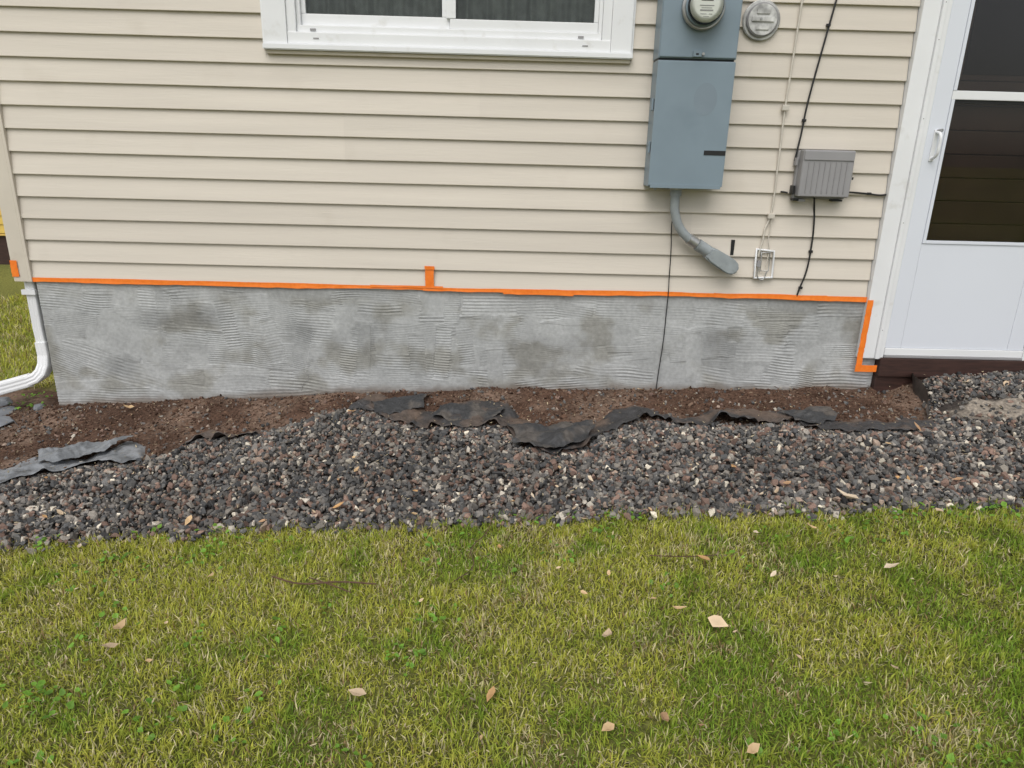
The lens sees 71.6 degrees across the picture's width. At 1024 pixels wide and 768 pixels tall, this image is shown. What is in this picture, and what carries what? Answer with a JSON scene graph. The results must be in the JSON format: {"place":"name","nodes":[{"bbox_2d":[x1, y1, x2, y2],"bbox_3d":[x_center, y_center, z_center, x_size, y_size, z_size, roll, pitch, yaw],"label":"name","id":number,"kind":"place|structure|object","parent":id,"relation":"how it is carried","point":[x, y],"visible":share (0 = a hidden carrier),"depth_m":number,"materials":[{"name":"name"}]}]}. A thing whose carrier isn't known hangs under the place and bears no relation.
{"place":"outdoors","nodes":[
{"label":"outdoors","id":0,"kind":"place"},
{"bbox_2d":[0,210,4,234],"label":"neighbor siding","id":1,"kind":"object","parent":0,"point":[2,231],"depth_m":8.31,"materials":[{"name":"yellow plastic"}]},
{"bbox_2d":[0,236,9,264],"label":"neighbor foundation","id":2,"kind":"object","parent":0,"point":[4,256],"depth_m":8.44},
{"bbox_2d":[0,288,55,389],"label":"side lawn grass","id":3,"kind":"structure","parent":0,"point":[16,368],"depth_m":4.97,"materials":[{"name":"green plant"}]},
{"bbox_2d":[0,0,266,63],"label":"siding","id":4,"kind":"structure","parent":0,"point":[202,30],"depth_m":3.16,"materials":[{"name":"beige plastic"}]},
{"bbox_2d":[262,0,287,42],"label":"window casing","id":5,"kind":"object","parent":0,"point":[274,21],"depth_m":3.13,"materials":[{"name":"white plastic"}]},
{"bbox_2d":[285,0,296,31],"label":"window frame","id":6,"kind":"object","parent":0,"point":[291,16],"visible":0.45,"depth_m":3.14,"materials":[{"name":"white plastic"}]},
{"bbox_2d":[262,43,632,59],"bbox_3d":[-0.284,-1.492,3.184,1.650,0.026,0.047,1,18,-1],"label":"window sill nose","id":7,"kind":"object","parent":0,"point":[446,51],"depth_m":3.16,"materials":[{"name":"white plastic"}]},
{"bbox_2d":[266,53,629,72],"bbox_3d":[-0.285,-1.460,3.214,1.643,0.059,0.014,1,18,-1],"label":"siding under window","id":8,"kind":"object","parent":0,"point":[439,63],"visible":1,"depth_m":3.21,"materials":[{"name":"beige plastic"}]},
{"bbox_2d":[266,50,629,63],"bbox_3d":[-0.284,-1.475,3.200,1.634,0.016,0.027,1,18,-1],"label":"window sill channel","id":9,"kind":"object","parent":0,"point":[441,56],"depth_m":3.19,"materials":[{"name":"white plastic"}]},
{"bbox_2d":[297,25,601,39],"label":"window track","id":10,"kind":"structure","parent":0,"point":[448,32],"depth_m":3.17,"materials":[{"name":"white plastic"}]},
{"bbox_2d":[36,282,874,405],"bbox_3d":[-0.245,-0.060,3.688,4.254,0.866,0.037,1,18,-1],"label":"foundation parging","id":11,"kind":"object","parent":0,"point":[124,343],"visible":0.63,"depth_m":3.63,"materials":[{"name":"grey concrete"}]},
{"bbox_2d":[0,494,1023,767],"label":"lawn grass","id":12,"kind":"structure","parent":0,"point":[972,554],"depth_m":2.01,"materials":[{"name":"green plant"}]},
{"bbox_2d":[0,264,1023,767],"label":"ground","id":13,"kind":"structure","parent":0,"point":[8,284],"depth_m":2.10,"materials":[{"name":"green plant"}]},
{"bbox_2d":[0,397,12,406],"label":"flat stone","id":14,"kind":"object","parent":13,"relation":"on","point":[5,401],"visible":0.73,"depth_m":3.75,"materials":[{"name":"grey stone"}]},
{"bbox_2d":[0,406,16,415],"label":"flat stone","id":15,"kind":"object","parent":13,"relation":"on","point":[6,410],"visible":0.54,"depth_m":3.66,"materials":[{"name":"grey stone"}]},
{"bbox_2d":[0,416,18,426],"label":"flat stone","id":16,"kind":"object","parent":13,"relation":"on","point":[5,420],"visible":1,"depth_m":3.53,"materials":[{"name":"grey stone"}]},
{"bbox_2d":[33,403,43,410],"bbox_3d":[-2.485,0.119,3.716,0.080,0.037,0.070,10,20,25],"label":"flat stone","id":17,"kind":"object","parent":13,"relation":"on","point":[38,407],"visible":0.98,"depth_m":3.69,"materials":[{"name":"grey stone"}]},
{"bbox_2d":[63,386,848,592],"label":"twigs","id":18,"kind":"object","parent":13,"relation":"on","point":[322,582],"visible":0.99,"depth_m":2.26,"materials":[{"name":"brown wood"}]},
{"bbox_2d":[0,386,916,473],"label":"scattered stones","id":19,"kind":"object","parent":13,"relation":"on","point":[48,428],"visible":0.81,"depth_m":3.51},
{"bbox_2d":[0,393,937,482],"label":"landscape fabric","id":20,"kind":"object","parent":13,"relation":"on","point":[420,417],"visible":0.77,"depth_m":3.34,"materials":[{"name":"black fabric"}]},
{"bbox_2d":[38,435,133,461],"bbox_3d":[-1.909,0.288,3.157,0.393,0.048,0.180,-5,20,-20],"label":"landscape fabric flap","id":21,"kind":"object","parent":20,"relation":"on","point":[76,450],"visible":1,"depth_m":3.15,"materials":[{"name":"grey fabric"}]},
{"bbox_2d":[371,393,430,414],"bbox_3d":[-0.540,0.097,3.548,0.314,0.052,0.170,-3,19,-14],"label":"landscape fabric flap","id":22,"kind":"object","parent":20,"relation":"on","point":[389,406],"visible":1,"depth_m":3.54,"materials":[{"name":"grey fabric"}]},
{"bbox_2d":[0,379,926,482],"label":"soil crumbs","id":23,"kind":"object","parent":20,"relation":"on","point":[468,396],"visible":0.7,"depth_m":3.55,"materials":[{"name":"brown soil"}]},
{"bbox_2d":[432,403,503,420],"bbox_3d":[-0.211,0.140,3.448,0.343,0.041,0.179,3,18,5],"label":"landscape fabric flap","id":24,"kind":"object","parent":20,"relation":"on","point":[465,411],"visible":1,"depth_m":3.45,"materials":[{"name":"black fabric"}]},
{"bbox_2d":[507,419,595,447],"bbox_3d":[0.181,0.218,3.195,0.405,0.060,0.282,1,18,-1],"label":"landscape fabric flap","id":25,"kind":"object","parent":20,"relation":"on","point":[562,434],"visible":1,"depth_m":3.18,"materials":[{"name":"black fabric"}]},
{"bbox_2d":[780,406,837,424],"bbox_3d":[1.429,0.146,3.360,0.250,0.034,0.180,-2,19,-9],"label":"landscape fabric flap","id":26,"kind":"object","parent":20,"relation":"on","point":[816,414],"visible":1,"depth_m":3.36,"materials":[{"name":"black fabric"}]},
{"bbox_2d":[912,373,928,415],"bbox_3d":[2.028,0.044,3.522,0.034,0.130,0.406,6,19,13],"label":"landscape fabric edge","id":27,"kind":"object","parent":20,"relation":"on","point":[920,390],"visible":1,"depth_m":3.53,"materials":[{"name":"black fabric"}]},
{"bbox_2d":[0,370,1023,554],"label":"gravel bed","id":28,"kind":"object","parent":13,"relation":"on","point":[1006,456],"visible":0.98,"depth_m":2.87,"materials":[{"name":"grey gravel"}]},
{"bbox_2d":[0,390,1023,767],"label":"broadleaf weeds","id":29,"kind":"object","parent":13,"relation":"on","point":[246,710],"visible":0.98,"depth_m":2.01,"materials":[{"name":"green plant"}]},
{"bbox_2d":[0,371,1023,767],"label":"dry chaff","id":30,"kind":"object","parent":13,"relation":"on","point":[520,575],"visible":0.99,"depth_m":2.23,"materials":[{"name":"beige plant"}]},
{"bbox_2d":[42,379,1008,753],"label":"fallen leaves","id":31,"kind":"object","parent":13,"relation":"on","point":[720,621],"visible":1,"depth_m":2.06,"materials":[{"name":"beige plant"}]},
{"bbox_2d":[656,222,671,389],"bbox_3d":[0.767,-0.375,3.551,0.022,0.921,0.057,4,18,7],"label":"ground wire","id":32,"kind":"object","parent":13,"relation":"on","point":[667,304],"visible":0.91,"depth_m":3.56,"materials":[{"name":"black rubber"}]},
{"bbox_2d":[870,374,928,392],"bbox_3d":[2.337,0.011,3.791,0.914,0.154,0.185,1,18,-1],"label":"door threshold board","id":33,"kind":"object","parent":13,"relation":"on","point":[880,384],"depth_m":3.69,"materials":[{"name":"brown wood"}]},
{"bbox_2d":[873,357,1023,376],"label":"door threshold","id":34,"kind":"object","parent":33,"relation":"on","point":[907,367],"depth_m":3.64,"materials":[{"name":"brown wood"}]},
{"bbox_2d":[900,243,1023,349],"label":"storm door kickplate","id":35,"kind":"object","parent":33,"relation":"on","point":[963,296],"visible":1,"depth_m":3.55,"materials":[{"name":"white metal"}]},
{"bbox_2d":[922,99,954,243],"bbox_3d":[2.015,-0.999,3.370,0.015,0.653,0.032,1,18,-1],"label":"storm door glazing bead","id":36,"kind":"object","parent":35,"relation":"attached to","point":[951,107],"visible":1,"depth_m":3.35,"materials":[{"name":"white paint"}]},
{"bbox_2d":[926,240,1023,245],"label":"storm door glazing bead","id":37,"kind":"object","parent":35,"relation":"attached to","point":[973,242],"visible":1,"depth_m":3.46,"materials":[{"name":"white paint"}]},
{"bbox_2d":[963,0,1023,75],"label":"dark glass","id":38,"kind":"object","parent":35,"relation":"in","point":[996,45],"visible":1,"depth_m":3.23,"materials":[{"name":"black glass"}]},
{"bbox_2d":[947,130,1015,178],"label":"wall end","id":39,"kind":"structure","parent":13,"relation":"on","point":[977,154],"depth_m":7.69,"materials":[{"name":"black"}]},
{"bbox_3d":[-2.337,-1.158,7.006,0.112,0.962,6.975,1,18,-1],"label":"foundation","id":40,"kind":"object","parent":13,"relation":"on","visible":0},
{"bbox_3d":[3.986,-1.537,3.222,2.400,2.449,0.014,1,18,-1],"label":"siding","id":41,"kind":"object","parent":40,"relation":"on","visible":0},
{"bbox_2d":[0,129,29,281],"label":"corner post","id":42,"kind":"object","parent":41,"relation":"attached to","point":[11,227],"visible":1,"depth_m":3.41,"materials":[{"name":"beige plastic"}]},
{"bbox_2d":[0,104,32,281],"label":"corner channel","id":43,"kind":"object","parent":41,"relation":"attached to","point":[15,196],"visible":1,"depth_m":3.37,"materials":[{"name":"beige plastic"}]},
{"bbox_2d":[287,31,610,51],"bbox_3d":[-0.279,-1.541,3.211,1.441,0.050,0.090,1,18,-1],"label":"window frame bottom","id":44,"kind":"object","parent":41,"relation":"attached to","point":[449,41],"depth_m":3.17,"materials":[{"name":"white plastic"}]},
{"bbox_2d":[260,0,264,42],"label":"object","id":45,"kind":"object","parent":44,"relation":"attached to","point":[262,21],"depth_m":3.15,"materials":[{"name":"white plastic"}]},
{"bbox_2d":[296,0,301,24],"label":"window stop","id":46,"kind":"object","parent":44,"relation":"attached to","point":[298,12],"depth_m":3.15,"materials":[{"name":"white plastic"}]},
{"bbox_2d":[302,13,449,28],"bbox_3d":[-0.610,-1.628,3.194,0.662,0.050,0.033,1,18,-1],"label":"window frame","id":47,"kind":"object","parent":44,"relation":"attached to","point":[378,21],"visible":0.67,"depth_m":3.18,"materials":[{"name":"white plastic"}]},
{"bbox_2d":[301,0,306,13],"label":"sash left side","id":48,"kind":"object","parent":47,"relation":"on","point":[303,6],"visible":1,"depth_m":3.16,"materials":[{"name":"white plastic"}]},
{"bbox_2d":[442,0,445,17],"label":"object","id":49,"kind":"object","parent":47,"relation":"on","point":[444,8],"visible":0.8,"depth_m":3.16,"materials":[{"name":"white plastic"}]},
{"bbox_2d":[307,0,594,22],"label":"curtain","id":50,"kind":"object","parent":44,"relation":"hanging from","point":[580,11],"visible":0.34,"depth_m":3.23,"materials":[{"name":"fabric"}]},
{"bbox_2d":[450,19,597,32],"bbox_3d":[0.054,-1.607,3.193,0.664,0.042,0.039,1,18,-1],"label":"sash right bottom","id":51,"kind":"object","parent":44,"relation":"on","point":[508,25],"visible":0.8,"depth_m":3.17,"materials":[{"name":"white plastic"}]},
{"bbox_2d":[446,0,455,18],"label":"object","id":52,"kind":"object","parent":51,"relation":"on","point":[450,9],"visible":1,"depth_m":3.15,"materials":[{"name":"white plastic"}]},
{"bbox_2d":[593,0,599,22],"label":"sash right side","id":53,"kind":"object","parent":51,"relation":"on","point":[596,11],"visible":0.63,"depth_m":3.16,"materials":[{"name":"white plastic"}]},
{"bbox_2d":[598,0,603,32],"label":"window stop","id":54,"kind":"object","parent":44,"relation":"attached to","point":[600,16],"depth_m":3.16,"materials":[{"name":"white plastic"}]},
{"bbox_2d":[631,0,636,53],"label":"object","id":55,"kind":"object","parent":44,"relation":"attached to","point":[633,26],"depth_m":3.16,"materials":[{"name":"white plastic"}]},
{"bbox_2d":[0,56,904,296],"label":"siding","id":56,"kind":"object","parent":41,"relation":"attached to","point":[289,173],"visible":0.91,"depth_m":3.37,"materials":[{"name":"beige plastic"}]},
{"bbox_2d":[9,260,876,371],"bbox_3d":[-0.289,-0.346,3.567,4.340,0.488,0.028,1,18,-1],"label":"orange masking tape","id":57,"kind":"object","parent":56,"relation":"attached to","point":[430,286],"visible":1,"depth_m":3.53,"materials":[{"name":"orange paper"}]},
{"bbox_2d":[643,0,742,189],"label":"electric meter box","id":58,"kind":"object","parent":56,"relation":"attached to","point":[695,54],"visible":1,"depth_m":3.13,"materials":[{"name":"grey paint"}]},
{"bbox_2d":[730,240,734,254],"bbox_3d":[1.081,-0.670,3.484,0.016,0.074,0.014,1,18,-1],"label":"siding slot","id":59,"kind":"object","parent":56,"relation":"attached to","point":[732,247],"visible":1,"depth_m":3.48,"materials":[{"name":"black rubber"}]},
{"bbox_2d":[753,248,774,280],"bbox_3d":[1.244,-0.588,3.498,0.103,0.158,0.018,1,18,-1],"label":"cable mounting bracket","id":60,"kind":"object","parent":56,"relation":"attached to","point":[758,264],"visible":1,"depth_m":3.49,"materials":[{"name":"white plastic"}]},
{"bbox_2d":[789,150,855,201],"bbox_3d":[1.470,-0.976,3.337,0.285,0.234,0.081,1,18,-1],"label":"utility box","id":61,"kind":"object","parent":56,"relation":"attached to","point":[822,174],"visible":1,"depth_m":3.31,"materials":[{"name":"grey plastic"}]},
{"bbox_2d":[742,0,779,40],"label":"round wall cover","id":62,"kind":"object","parent":41,"relation":"attached to","point":[761,20],"visible":1,"depth_m":3.14,"materials":[{"name":"plastic"}]},
{"bbox_2d":[758,0,802,266],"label":"cream cable","id":63,"kind":"object","parent":41,"relation":"attached to","point":[784,108],"visible":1,"depth_m":3.31,"materials":[{"name":"beige plastic"}]},
{"bbox_2d":[781,0,886,295],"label":"black cable","id":64,"kind":"object","parent":41,"relation":"attached to","point":[810,251],"visible":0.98,"depth_m":3.32,"materials":[{"name":"rubber"}]},
{"bbox_2d":[601,0,612,40],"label":"window frame","id":65,"kind":"object","parent":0,"point":[607,18],"visible":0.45,"depth_m":3.15,"materials":[{"name":"white plastic"}]},
{"bbox_2d":[610,0,634,52],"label":"window casing","id":66,"kind":"object","parent":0,"point":[622,25],"depth_m":3.15,"materials":[{"name":"white plastic"}]},
{"bbox_2d":[630,0,920,80],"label":"siding","id":67,"kind":"object","parent":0,"point":[869,39],"visible":0.63,"depth_m":3.20,"materials":[{"name":"beige plastic"}]},
{"bbox_2d":[856,0,942,357],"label":"door casing","id":68,"kind":"object","parent":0,"point":[924,36],"depth_m":3.34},
{"bbox_2d":[874,0,948,358],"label":"door casing bead","id":69,"kind":"object","parent":68,"relation":"attached to","point":[942,16],"depth_m":3.34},
{"bbox_2d":[879,0,952,358],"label":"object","id":70,"kind":"object","parent":68,"relation":"attached to","point":[934,83],"depth_m":3.35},
{"bbox_2d":[885,0,970,347],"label":"storm door stile","id":71,"kind":"object","parent":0,"point":[942,98],"visible":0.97,"depth_m":3.36,"materials":[{"name":"white metal"}]},
{"bbox_2d":[928,130,937,160],"bbox_3d":[1.970,-1.114,3.316,0.020,0.140,0.006,1,18,-1],"label":"door handle plate","id":72,"kind":"object","parent":71,"relation":"attached to","point":[934,143],"depth_m":3.31,"materials":[{"name":"white metal"}]},
{"bbox_2d":[930,131,942,159],"bbox_3d":[1.970,-1.106,3.291,0.013,0.131,0.052,1,18,-1],"label":"door handle grip","id":73,"kind":"object","parent":72,"relation":"attached to","point":[939,145],"depth_m":3.27,"materials":[{"name":"white metal"}]},
{"bbox_2d":[953,0,974,89],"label":"storm door glazing bead","id":74,"kind":"object","parent":71,"relation":"attached to","point":[965,38],"visible":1,"depth_m":3.18,"materials":[{"name":"white paint"}]},
{"bbox_2d":[883,348,1022,357],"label":"storm door sweep","id":75,"kind":"object","parent":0,"point":[956,352],"visible":1,"depth_m":3.63,"materials":[{"name":"white metal"}]},
{"bbox_2d":[883,355,1021,360],"bbox_3d":[2.259,-0.137,3.645,0.712,0.012,0.027,1,18,-1],"label":"storm door sweep lip","id":76,"kind":"object","parent":75,"relation":"attached to","point":[945,357],"visible":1,"depth_m":3.63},
{"bbox_2d":[951,90,1023,101],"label":"storm door rail","id":77,"kind":"object","parent":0,"point":[987,95],"visible":1,"depth_m":3.25,"materials":[{"name":"white metal"}]},
{"bbox_2d":[955,100,1023,104],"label":"storm door gasket","id":78,"kind":"object","parent":77,"relation":"attached to","point":[991,102],"visible":1,"depth_m":3.27,"materials":[{"name":"black rubber"}]},
{"bbox_2d":[1007,283,1023,350],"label":"storm door stile","id":79,"kind":"object","parent":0,"point":[1016,340],"visible":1,"depth_m":3.60,"materials":[{"name":"white metal"}]},
{"bbox_3d":[-2.413,-1.705,3.163,0.018,2.490,0.076,1,18,-1],"label":"corner post return","id":80,"kind":"object","parent":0,"visible":0},
{"bbox_2d":[0,282,52,394],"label":"downspout","id":81,"kind":"object","parent":80,"relation":"attached to","point":[42,371],"visible":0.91,"depth_m":3.62,"materials":[{"name":"white plastic"}]},
{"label":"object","id":82,"kind":"object","parent":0,"visible":0},
{"bbox_2d":[669,188,738,274],"bbox_3d":[0.917,-0.741,3.423,0.374,0.408,0.118,1,18,-3],"label":"electrical conduit","id":83,"kind":"object","parent":82,"relation":"attached to","point":[722,261],"visible":0.94,"depth_m":3.40,"materials":[{"name":"grey plastic"}]},
{"bbox_3d":[2.270,-0.651,3.600,0.712,0.104,0.110,1,18,-1],"label":"inner door board","id":84,"kind":"object","parent":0,"visible":0},
{"bbox_2d":[926,223,1023,241],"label":"door board","id":85,"kind":"object","parent":84,"relation":"on","point":[977,232],"depth_m":3.51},
{"bbox_2d":[930,200,1023,224],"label":"door board","id":86,"kind":"object","parent":85,"relation":"on","point":[975,212],"depth_m":3.48,"materials":[{"name":"brown wood"}]},
{"bbox_2d":[935,177,1023,201],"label":"door board","id":87,"kind":"object","parent":86,"relation":"on","point":[983,189],"depth_m":3.45,"materials":[{"name":"brown wood"}]},
{"bbox_2d":[939,154,1023,178],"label":"door board","id":88,"kind":"object","parent":87,"relation":"on","point":[985,166],"depth_m":3.41,"materials":[{"name":"brown wood"}]},
{"bbox_2d":[944,130,1023,155],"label":"door board","id":89,"kind":"object","parent":88,"relation":"on","point":[984,143],"depth_m":3.38,"materials":[{"name":"brown wood"}]},
{"bbox_2d":[949,106,1023,131],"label":"door board","id":90,"kind":"object","parent":89,"relation":"on","point":[993,119],"depth_m":3.34,"materials":[{"name":"brown wood"}]},
{"bbox_2d":[954,81,1023,107],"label":"door board","id":91,"kind":"object","parent":90,"relation":"on","point":[989,86],"depth_m":3.31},
{"bbox_2d":[959,56,1023,82],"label":"door board","id":92,"kind":"object","parent":91,"relation":"on","point":[992,78],"depth_m":3.29,"materials":[{"name":"brown wood"}]},
{"bbox_2d":[964,30,971,55],"bbox_3d":[2.295,-1.574,3.297,0.712,0.104,0.106,1,18,-1],"label":"door board","id":93,"kind":"object","parent":92,"relation":"on","point":[967,44],"depth_m":3.25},
{"bbox_2d":[970,3,976,29],"bbox_3d":[2.297,-1.676,3.261,0.712,0.104,0.110,1,18,-1],"label":"door board","id":94,"kind":"object","parent":93,"relation":"on","point":[973,15],"depth_m":3.21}
]}

